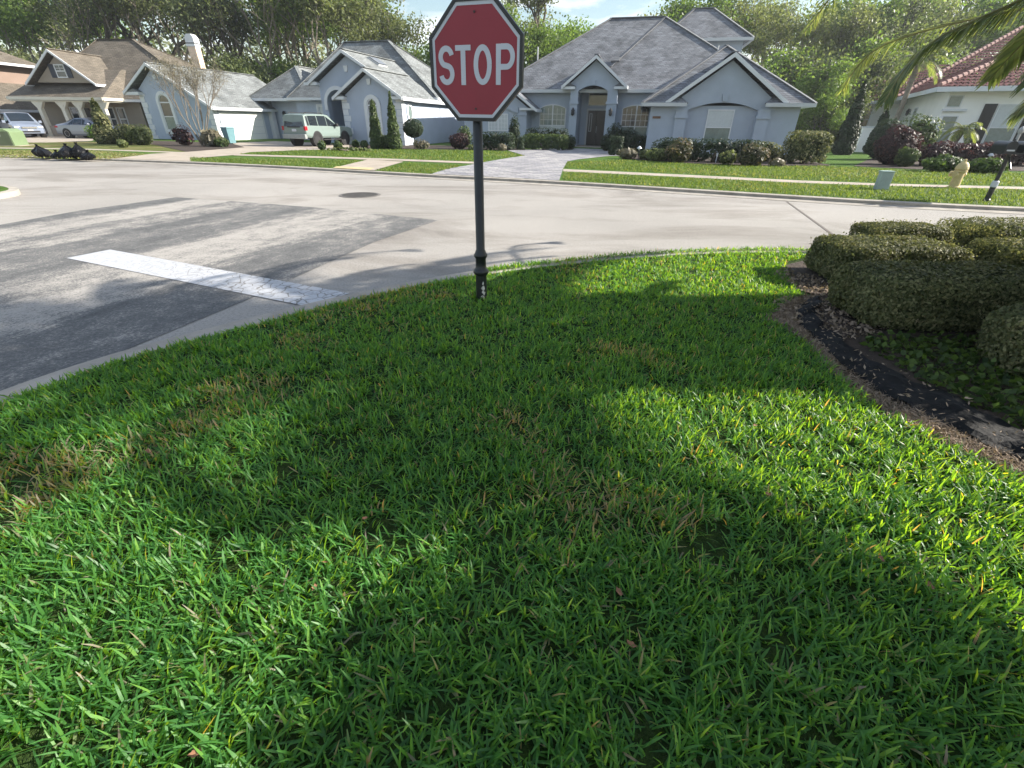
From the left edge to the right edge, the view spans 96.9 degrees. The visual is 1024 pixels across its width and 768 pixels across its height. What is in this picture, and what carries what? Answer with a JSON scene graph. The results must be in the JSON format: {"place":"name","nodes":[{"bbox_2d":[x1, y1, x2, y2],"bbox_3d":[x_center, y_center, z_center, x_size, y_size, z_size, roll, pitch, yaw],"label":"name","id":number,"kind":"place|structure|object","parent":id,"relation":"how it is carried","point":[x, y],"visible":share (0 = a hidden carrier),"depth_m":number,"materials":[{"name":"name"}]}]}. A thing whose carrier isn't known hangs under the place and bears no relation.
{"place":"outdoors","nodes":[
{"label":"outdoors","id":0,"kind":"place"},
{"bbox_2d":[25,134,93,141],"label":"driveway","id":1,"kind":"structure","parent":0,"point":[37,138],"depth_m":34.85,"materials":[{"name":"concrete"}]},
{"bbox_2d":[0,112,46,136],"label":"parked car","id":2,"kind":"object","parent":1,"relation":"on","point":[25,123],"visible":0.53,"depth_m":36.66,"materials":[{"name":"paint"}]},
{"bbox_2d":[54,118,119,137],"bbox_3d":[-34.352,-20.883,37.057,4.820,1.512,2.200,4,30,5],"label":"parked car","id":3,"kind":"object","parent":1,"relation":"on","point":[72,128],"visible":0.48,"depth_m":36.36,"materials":[{"name":"silver metal"}]},
{"bbox_2d":[0,142,184,151],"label":"front yard","id":4,"kind":"structure","parent":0,"point":[151,147],"depth_m":27.13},
{"bbox_2d":[0,128,28,145],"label":"transformer box","id":5,"kind":"object","parent":4,"relation":"on","point":[12,137],"visible":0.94,"depth_m":26.29,"materials":[{"name":"metal"}]},
{"bbox_2d":[89,97,119,143],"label":"upright shrub","id":6,"kind":"object","parent":4,"relation":"on","point":[102,129],"visible":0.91,"depth_m":28.94,"materials":[{"name":"green plant"}]},
{"bbox_2d":[0,197,437,390],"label":"side street","id":7,"kind":"structure","parent":0,"point":[59,309],"depth_m":5.84,"materials":[{"name":"asphalt"}]},
{"bbox_2d":[69,250,347,304],"bbox_3d":[-3.769,-1.305,5.373,4.230,0.001,0.513,13,32,20],"label":"road marking","id":8,"kind":"object","parent":7,"relation":"on","point":[285,291],"visible":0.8,"depth_m":5.25,"materials":[{"name":"paint"}]},
{"bbox_2d":[118,141,348,160],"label":"driveway","id":9,"kind":"structure","parent":0,"point":[253,147],"depth_m":24.85,"materials":[{"name":"concrete"}]},
{"bbox_2d":[281,112,351,145],"bbox_3d":[-13.126,-17.303,30.878,2.300,1.978,4.940,11,31,17],"label":"parked car","id":10,"kind":"object","parent":9,"relation":"on","point":[298,128],"visible":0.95,"depth_m":29.47,"materials":[{"name":"paint"}]},
{"bbox_2d":[240,148,523,161],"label":"grass","id":11,"kind":"structure","parent":0,"point":[417,151],"depth_m":23.70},
{"bbox_2d":[0,0,1017,72],"label":"sky","id":12,"kind":"structure","parent":0,"point":[598,11],"materials":[{"name":"white"}]},
{"bbox_2d":[0,252,1023,767],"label":"lawn","id":13,"kind":"structure","parent":0,"point":[716,538],"depth_m":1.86,"materials":[{"name":"plant"}]},
{"bbox_2d":[0,245,809,408],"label":"grass","id":14,"kind":"structure","parent":13,"relation":"on","point":[500,267],"depth_m":4.86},
{"bbox_2d":[429,0,524,299],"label":"stop sign","id":15,"kind":"object","parent":13,"relation":"on","point":[476,48],"visible":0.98,"depth_m":3.48,"materials":[{"name":"red metal"}]},
{"bbox_2d":[203,278,813,350],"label":"grass","id":16,"kind":"structure","parent":13,"relation":"on","point":[642,293],"depth_m":4.04,"materials":[{"name":"plant"}]},
{"bbox_2d":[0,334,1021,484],"bbox_3d":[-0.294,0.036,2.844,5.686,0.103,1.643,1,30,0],"label":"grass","id":17,"kind":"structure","parent":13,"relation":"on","point":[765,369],"depth_m":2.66,"materials":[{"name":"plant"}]},
{"bbox_2d":[452,249,805,286],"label":"grass","id":18,"kind":"structure","parent":13,"relation":"on","point":[666,273],"depth_m":5.35,"materials":[{"name":"plant"}]},
{"bbox_2d":[782,260,1023,429],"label":"planting bed","id":19,"kind":"object","parent":13,"relation":"on","point":[802,268],"visible":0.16,"depth_m":3.59,"materials":[{"name":"soil"}]},
{"bbox_2d":[773,266,881,339],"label":"leaf litter","id":20,"kind":"object","parent":19,"relation":"on","point":[832,315],"visible":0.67,"depth_m":4.27,"materials":[{"name":"plant"}]},
{"bbox_2d":[803,231,977,279],"bbox_3d":[4.209,-1.407,5.118,1.558,0.537,0.894,1,30,0],"label":"clipped hedge","id":21,"kind":"object","parent":19,"relation":"on","point":[825,255],"visible":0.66,"depth_m":4.88,"materials":[{"name":"green plant"}]},
{"bbox_2d":[846,218,956,243],"bbox_3d":[5.178,-1.945,6.094,1.203,0.505,0.631,0,30,-1],"label":"clipped hedge","id":22,"kind":"object","parent":19,"relation":"on","point":[929,230],"visible":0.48,"depth_m":5.87,"materials":[{"name":"green plant"}]},
{"bbox_2d":[799,0,1023,131],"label":"palm tree","id":23,"kind":"object","parent":19,"relation":"on","point":[1009,57],"visible":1,"depth_m":4.94,"materials":[{"name":"green plant"}]},
{"bbox_2d":[826,256,1023,333],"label":"clipped hedge","id":24,"kind":"object","parent":19,"relation":"on","point":[890,294],"visible":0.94,"depth_m":3.74,"materials":[{"name":"green plant"}]},
{"bbox_2d":[859,329,1023,428],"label":"ground cover","id":25,"kind":"object","parent":19,"relation":"on","point":[1006,379],"visible":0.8,"depth_m":3.15,"materials":[{"name":"green plant"}]},
{"bbox_2d":[937,215,1023,249],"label":"clipped hedge","id":26,"kind":"object","parent":19,"relation":"on","point":[968,230],"visible":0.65,"depth_m":6.18,"materials":[{"name":"green plant"}]},
{"bbox_2d":[959,235,1023,267],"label":"clipped hedge","id":27,"kind":"object","parent":19,"relation":"on","point":[998,249],"visible":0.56,"depth_m":5.04,"materials":[{"name":"green plant"}]},
{"bbox_2d":[974,301,1023,377],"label":"clipped hedge","id":28,"kind":"object","parent":19,"relation":"on","point":[1001,339],"visible":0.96,"depth_m":3.18,"materials":[{"name":"green plant"}]},
{"bbox_2d":[796,297,1020,461],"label":"bed soil","id":29,"kind":"structure","parent":13,"relation":"on","point":[865,382],"depth_m":2.86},
{"bbox_2d":[765,294,1023,482],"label":"straw","id":30,"kind":"object","parent":29,"relation":"on","point":[968,443],"visible":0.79,"depth_m":2.76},
{"bbox_2d":[795,296,1023,460],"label":"bed edging","id":31,"kind":"object","parent":29,"relation":"on","point":[974,422],"visible":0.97,"depth_m":2.86,"materials":[{"name":"black plastic"}]},
{"bbox_2d":[0,159,1023,349],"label":"road","id":32,"kind":"structure","parent":0,"point":[523,223],"depth_m":9.47,"materials":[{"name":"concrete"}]},
{"bbox_2d":[0,249,807,401],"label":"kerb","id":33,"kind":"structure","parent":32,"relation":"on","point":[32,383],"depth_m":3.90,"materials":[{"name":"concrete"}]},
{"bbox_2d":[0,155,1023,210],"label":"kerb","id":34,"kind":"structure","parent":32,"relation":"on","point":[942,205],"depth_m":12.81,"materials":[{"name":"concrete"}]},
{"bbox_2d":[0,158,1023,214],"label":"kerb","id":35,"kind":"structure","parent":32,"relation":"on","point":[823,202],"depth_m":12.82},
{"bbox_2d":[0,138,1023,206],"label":"lawn","id":36,"kind":"structure","parent":0,"point":[853,159],"depth_m":17.95,"materials":[{"name":"plant"}]},
{"bbox_2d":[0,51,47,134],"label":"garage house","id":37,"kind":"structure","parent":36,"relation":"on","point":[15,72],"depth_m":43.86,"materials":[{"name":"beige paint"}]},
{"bbox_2d":[0,0,86,68],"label":"leafy tree","id":38,"kind":"object","parent":36,"relation":"on","point":[16,23],"visible":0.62,"depth_m":52.34,"materials":[{"name":"green plant"}]},
{"bbox_2d":[24,0,123,51],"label":"leafy tree","id":39,"kind":"object","parent":36,"relation":"on","point":[65,36],"visible":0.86,"depth_m":50.56,"materials":[{"name":"green plant"}]},
{"bbox_2d":[5,34,205,136],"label":"tan house","id":40,"kind":"structure","parent":36,"relation":"on","point":[61,86],"depth_m":39.33,"materials":[{"name":"paint"}]},
{"bbox_2d":[44,0,184,47],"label":"evergreen tree","id":41,"kind":"object","parent":36,"relation":"on","point":[150,35],"visible":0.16,"depth_m":55.68,"materials":[{"name":"green plant"}]},
{"bbox_2d":[81,0,174,43],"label":"sparse tree","id":42,"kind":"object","parent":36,"relation":"on","point":[131,7],"visible":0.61,"depth_m":49.18,"materials":[{"name":"green plant"}]},
{"bbox_2d":[38,0,243,55],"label":"evergreen tree","id":43,"kind":"object","parent":36,"relation":"on","point":[181,43],"visible":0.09,"depth_m":55.05,"materials":[{"name":"green plant"}]},
{"bbox_2d":[151,141,241,151],"bbox_3d":[-21.031,-15.855,30.056,16.653,0.001,5.642,25,38,35],"label":"garden bed","id":44,"kind":"object","parent":36,"relation":"on","point":[195,146],"visible":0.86,"depth_m":27.91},
{"bbox_2d":[142,52,231,145],"bbox_3d":[-19.105,-16.965,27.045,4.565,5.135,4.711,1,30,0],"label":"bare tree","id":45,"kind":"object","parent":44,"relation":"on","point":[170,70],"visible":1,"depth_m":26.78,"materials":[{"name":"brown plant"}]},
{"bbox_2d":[151,0,263,66],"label":"evergreen tree","id":46,"kind":"object","parent":36,"relation":"on","point":[188,13],"visible":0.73,"depth_m":49.67,"materials":[{"name":"green plant"}]},
{"bbox_2d":[203,44,276,83],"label":"leafy tree","id":47,"kind":"object","parent":36,"relation":"on","point":[232,66],"visible":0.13,"depth_m":47.67,"materials":[{"name":"green plant"}]},
{"bbox_2d":[196,0,288,77],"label":"tree","id":48,"kind":"object","parent":36,"relation":"on","point":[258,39],"visible":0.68,"depth_m":50.13,"materials":[{"name":"brown plant"}]},
{"bbox_2d":[189,157,360,167],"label":"grass","id":49,"kind":"structure","parent":36,"relation":"on","point":[284,160],"depth_m":18.51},
{"bbox_2d":[230,0,342,78],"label":"leafy tree","id":50,"kind":"object","parent":36,"relation":"on","point":[286,45],"visible":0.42,"depth_m":52.52,"materials":[{"name":"green plant"}]},
{"bbox_2d":[123,40,464,144],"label":"blue house","id":51,"kind":"structure","parent":36,"relation":"on","point":[343,83],"depth_m":36.36,"materials":[{"name":"paint"}]},
{"bbox_2d":[155,91,180,133],"bbox_3d":[-27.814,-21.921,36.666,1.580,2.980,0.110,9,31,14],"label":"window","id":52,"kind":"structure","parent":51,"relation":"in","point":[167,112],"depth_m":36.63,"materials":[{"name":"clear glass"}]},
{"bbox_2d":[217,110,268,139],"bbox_3d":[-22.624,-21.847,38.383,0.120,2.280,4.750,9,31,14],"label":"garage door","id":53,"kind":"structure","parent":51,"relation":"in","point":[247,126],"depth_m":38.46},
{"bbox_2d":[249,0,395,71],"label":"sparse tree","id":54,"kind":"object","parent":36,"relation":"on","point":[312,9],"visible":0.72,"depth_m":48.95,"materials":[{"name":"green plant"}]},
{"bbox_2d":[325,0,436,55],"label":"sparse tree","id":55,"kind":"object","parent":36,"relation":"on","point":[392,32],"visible":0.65,"depth_m":50.39,"materials":[{"name":"green plant"}]},
{"bbox_2d":[386,91,403,149],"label":"upright shrub","id":56,"kind":"object","parent":36,"relation":"on","point":[394,141],"visible":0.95,"depth_m":27.41,"materials":[{"name":"green plant"}]},
{"bbox_2d":[375,162,461,173],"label":"grass","id":57,"kind":"structure","parent":36,"relation":"on","point":[412,165],"depth_m":16.77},
{"bbox_2d":[349,145,516,149],"bbox_3d":[-5.334,-16.058,30.775,12.561,0.001,6.293,1,30,0],"label":"garden bed","id":58,"kind":"object","parent":36,"relation":"on","point":[431,147],"visible":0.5,"depth_m":30.21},
{"bbox_2d":[369,99,382,148],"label":"upright shrub","id":59,"kind":"object","parent":58,"relation":"on","point":[375,134],"visible":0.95,"depth_m":27.72,"materials":[{"name":"green plant"}]},
{"bbox_2d":[471,131,515,149],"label":"clipped hedge","id":60,"kind":"object","parent":58,"relation":"on","point":[501,138],"visible":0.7,"depth_m":28.42,"materials":[{"name":"green plant"}]},
{"bbox_2d":[1,23,1022,117],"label":"wood","id":61,"kind":"object","parent":36,"relation":"on","point":[259,51],"visible":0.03,"depth_m":77.05,"materials":[{"name":"green plant"}]},
{"bbox_2d":[501,0,558,66],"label":"pine tree","id":62,"kind":"object","parent":36,"relation":"on","point":[539,5],"visible":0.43,"depth_m":49.97,"materials":[{"name":"green plant"}]},
{"bbox_2d":[521,133,569,149],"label":"clipped hedge","id":63,"kind":"object","parent":36,"relation":"on","point":[542,141],"visible":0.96,"depth_m":29.23,"materials":[{"name":"green plant"}]},
{"bbox_2d":[522,17,571,67],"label":"leafy tree","id":64,"kind":"object","parent":36,"relation":"on","point":[536,38],"visible":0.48,"depth_m":45.65,"materials":[{"name":"green plant"}]},
{"bbox_2d":[542,14,596,48],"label":"leafy tree","id":65,"kind":"object","parent":36,"relation":"on","point":[570,30],"visible":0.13,"depth_m":51.08,"materials":[{"name":"green plant"}]},
{"bbox_2d":[464,7,817,154],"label":"grey house","id":66,"kind":"structure","parent":36,"relation":"on","point":[694,73],"depth_m":32.74,"materials":[{"name":"paint"}]},
{"bbox_2d":[539,104,565,133],"bbox_3d":[3.079,-20.069,34.589,2.020,2.140,0.072,8,31,12],"label":"window","id":67,"kind":"structure","parent":66,"relation":"in","point":[552,115],"depth_m":34.48,"materials":[{"name":"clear glass"}]},
{"bbox_2d":[584,109,605,144],"bbox_3d":[6.481,-19.882,35.166,1.560,2.480,0.188,8,31,12],"label":"door","id":68,"kind":"structure","parent":66,"relation":"in","point":[595,118],"depth_m":35.15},
{"bbox_2d":[620,105,649,135],"bbox_3d":[9.059,-19.272,33.343,2.080,2.140,0.072,8,31,12],"label":"window","id":69,"kind":"structure","parent":66,"relation":"in","point":[633,116],"depth_m":33.26,"materials":[{"name":"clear glass"}]},
{"bbox_2d":[703,109,734,144],"bbox_3d":[12.117,-15.078,26.684,1.460,1.820,0.070,8,31,12],"label":"window","id":70,"kind":"structure","parent":66,"relation":"in","point":[719,122],"depth_m":26.59,"materials":[{"name":"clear glass"}]},
{"bbox_2d":[659,0,765,48],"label":"leafy tree","id":71,"kind":"object","parent":36,"relation":"on","point":[681,10],"visible":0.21,"depth_m":51.16,"materials":[{"name":"green plant"}]},
{"bbox_2d":[622,152,827,164],"bbox_3d":[10.703,-12.032,24.141,9.435,0.001,9.435,9,31,13],"label":"garden bed","id":72,"kind":"object","parent":36,"relation":"on","point":[706,161],"visible":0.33,"depth_m":21.25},
{"bbox_2d":[664,137,692,162],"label":"shrub","id":73,"kind":"object","parent":72,"relation":"on","point":[678,152],"visible":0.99,"depth_m":20.52,"materials":[{"name":"green plant"}]},
{"bbox_2d":[668,137,765,162],"bbox_3d":[9.438,-10.850,21.162,4.294,1.146,1.448,7,31,11],"label":"clipped hedge","id":74,"kind":"object","parent":72,"relation":"on","point":[714,147],"visible":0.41,"depth_m":21.03,"materials":[{"name":"green plant"}]},
{"bbox_2d":[779,130,833,163],"bbox_3d":[13.601,-10.928,20.973,1.942,1.443,1.505,1,30,0],"label":"clipped bush","id":75,"kind":"object","parent":72,"relation":"on","point":[812,147],"visible":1,"depth_m":20.59,"materials":[{"name":"green plant"}]},
{"bbox_2d":[736,142,770,165],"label":"shrub","id":76,"kind":"object","parent":36,"relation":"on","point":[753,155],"visible":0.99,"depth_m":19.37,"materials":[{"name":"green plant"}]},
{"bbox_2d":[730,0,780,59],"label":"sparse tree","id":77,"kind":"object","parent":36,"relation":"on","point":[745,9],"visible":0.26,"depth_m":51.01,"materials":[{"name":"green plant"}]},
{"bbox_2d":[742,0,803,66],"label":"sparse tree","id":78,"kind":"object","parent":36,"relation":"on","point":[779,31],"visible":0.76,"depth_m":48.79,"materials":[{"name":"green plant"}]},
{"bbox_2d":[562,171,1023,206],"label":"grass","id":79,"kind":"structure","parent":36,"relation":"on","point":[881,194],"depth_m":12.55,"materials":[{"name":"plant"}]},
{"bbox_2d":[564,159,1023,185],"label":"grass","id":80,"kind":"structure","parent":36,"relation":"on","point":[633,166],"depth_m":17.17,"materials":[{"name":"plant"}]},
{"bbox_2d":[759,41,843,94],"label":"young tree","id":81,"kind":"object","parent":36,"relation":"on","point":[771,64],"visible":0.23,"depth_m":44.08,"materials":[{"name":"green plant"}]},
{"bbox_2d":[783,0,854,60],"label":"sparse tree","id":82,"kind":"object","parent":36,"relation":"on","point":[814,35],"visible":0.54,"depth_m":46.82,"materials":[{"name":"green plant"}]},
{"bbox_2d":[769,38,870,131],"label":"evergreen bush","id":83,"kind":"object","parent":36,"relation":"on","point":[814,57],"visible":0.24,"depth_m":44.20,"materials":[{"name":"green plant"}]},
{"bbox_2d":[797,91,849,138],"bbox_3d":[27.067,-22.903,39.568,5.108,4.581,4.221,24,37,34],"label":"young tree","id":84,"kind":"object","parent":36,"relation":"on","point":[828,102],"visible":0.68,"depth_m":38.97,"materials":[{"name":"green plant"}]},
{"bbox_2d":[793,53,872,134],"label":"young tree","id":85,"kind":"object","parent":36,"relation":"on","point":[835,83],"visible":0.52,"depth_m":40.45,"materials":[{"name":"green plant"}]},
{"bbox_2d":[808,86,877,141],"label":"evergreen bush","id":86,"kind":"object","parent":36,"relation":"on","point":[848,103],"visible":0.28,"depth_m":40.02,"materials":[{"name":"green plant"}]},
{"bbox_2d":[830,80,868,154],"bbox_3d":[20.876,-16.183,27.887,1.491,4.245,1.420,1,30,0],"label":"columnar evergreen","id":87,"kind":"object","parent":36,"relation":"on","point":[845,141],"visible":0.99,"depth_m":27.86,"materials":[{"name":"green plant"}]},
{"bbox_2d":[804,41,908,135],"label":"evergreen bush","id":88,"kind":"object","parent":36,"relation":"on","point":[883,69],"visible":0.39,"depth_m":40.78,"materials":[{"name":"green plant"}]},
{"bbox_2d":[825,0,901,62],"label":"sparse tree","id":89,"kind":"object","parent":36,"relation":"on","point":[858,22],"visible":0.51,"depth_m":45.06,"materials":[{"name":"green plant"}]},
{"bbox_2d":[806,0,933,62],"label":"leafy tree","id":90,"kind":"object","parent":36,"relation":"on","point":[891,5],"visible":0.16,"depth_m":50.11,"materials":[{"name":"green plant"}]},
{"bbox_2d":[839,30,925,95],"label":"young tree","id":91,"kind":"object","parent":36,"relation":"on","point":[870,41],"visible":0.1,"depth_m":43.53,"materials":[{"name":"green plant"}]},
{"bbox_2d":[823,0,985,63],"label":"leafy tree","id":92,"kind":"object","parent":36,"relation":"on","point":[914,15],"visible":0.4,"depth_m":45.10,"materials":[{"name":"green plant"}]},
{"bbox_2d":[883,46,951,122],"bbox_3d":[28.983,-20.778,33.396,3.717,6.616,3.960,1,30,0],"label":"palm tree","id":93,"kind":"object","parent":36,"relation":"on","point":[915,70],"visible":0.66,"depth_m":32.58,"materials":[{"name":"green plant"}]},
{"bbox_2d":[853,26,1023,144],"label":"white house","id":94,"kind":"structure","parent":36,"relation":"on","point":[953,96],"depth_m":29.84,"materials":[{"name":"paint"}]},
{"bbox_2d":[982,104,1022,143],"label":"window","id":95,"kind":"structure","parent":94,"relation":"in","point":[995,132],"depth_m":29.16,"materials":[{"name":"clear glass"}]},
{"bbox_2d":[855,158,1023,170],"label":"garden bed","id":96,"kind":"object","parent":36,"relation":"on","point":[871,162],"visible":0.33,"depth_m":20.64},
{"bbox_2d":[865,118,910,159],"bbox_3d":[19.882,-12.931,24.018,1.976,2.028,1.365,1,30,0],"label":"shrub","id":97,"kind":"object","parent":96,"relation":"on","point":[880,132],"visible":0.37,"depth_m":23.79,"materials":[{"name":"green plant"}]},
{"bbox_2d":[872,124,924,164],"bbox_3d":[17.832,-11.018,20.990,2.074,1.749,1.414,1,30,0],"label":"shrub","id":98,"kind":"object","parent":96,"relation":"on","point":[888,145],"visible":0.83,"depth_m":20.67,"materials":[{"name":"purple plant"}]},
{"bbox_2d":[901,112,945,154],"bbox_3d":[21.490,-13.164,24.209,2.430,2.330,1.669,12,32,18],"label":"shrub","id":99,"kind":"object","parent":96,"relation":"on","point":[925,130],"visible":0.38,"depth_m":23.73,"materials":[{"name":"green plant"}]},
{"bbox_2d":[916,140,955,165],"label":"shrub","id":100,"kind":"object","parent":96,"relation":"on","point":[941,148],"visible":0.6,"depth_m":20.29,"materials":[{"name":"purple plant"}]},
{"bbox_2d":[939,122,987,144],"bbox_3d":[24.320,-13.153,24.718,1.894,1.966,1.885,1,30,0],"label":"palm tree","id":101,"kind":"object","parent":96,"relation":"on","point":[961,131],"visible":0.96,"depth_m":24.26,"materials":[{"name":"green plant"}]},
{"bbox_2d":[927,140,1001,160],"bbox_3d":[20.471,-10.461,20.724,2.875,1.177,1.432,11,31,17],"label":"shrub","id":102,"kind":"object","parent":96,"relation":"on","point":[969,152],"visible":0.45,"depth_m":20.26,"materials":[{"name":"purple plant"}]},
{"bbox_2d":[921,153,963,171],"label":"shrub","id":103,"kind":"object","parent":36,"relation":"on","point":[948,162],"visible":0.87,"depth_m":17.91,"materials":[{"name":"green plant"}]},
{"bbox_2d":[914,0,982,52],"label":"sparse tree","id":104,"kind":"object","parent":36,"relation":"on","point":[950,14],"visible":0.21,"depth_m":48.12,"materials":[{"name":"green plant"}]},
{"bbox_2d":[968,157,1008,173],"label":"shrub","id":105,"kind":"object","parent":36,"relation":"on","point":[988,165],"visible":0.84,"depth_m":17.52,"materials":[{"name":"green plant"}]},
{"bbox_2d":[958,0,1023,76],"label":"leafy tree","id":106,"kind":"object","parent":36,"relation":"on","point":[987,6],"visible":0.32,"depth_m":49.20,"materials":[{"name":"green plant"}]},
{"bbox_2d":[982,126,1023,200],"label":"mailbox","id":107,"kind":"object","parent":36,"relation":"on","point":[1010,148],"visible":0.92,"depth_m":10.39,"materials":[{"name":"black metal"}]},
{"bbox_2d":[432,148,618,179],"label":"driveway","id":108,"kind":"structure","parent":0,"point":[547,164],"depth_m":18.69,"materials":[{"name":"concrete"}]},
{"bbox_2d":[563,169,1023,188],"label":"pavement","id":109,"kind":"structure","parent":0,"point":[741,178],"depth_m":14.66,"materials":[{"name":"concrete"}]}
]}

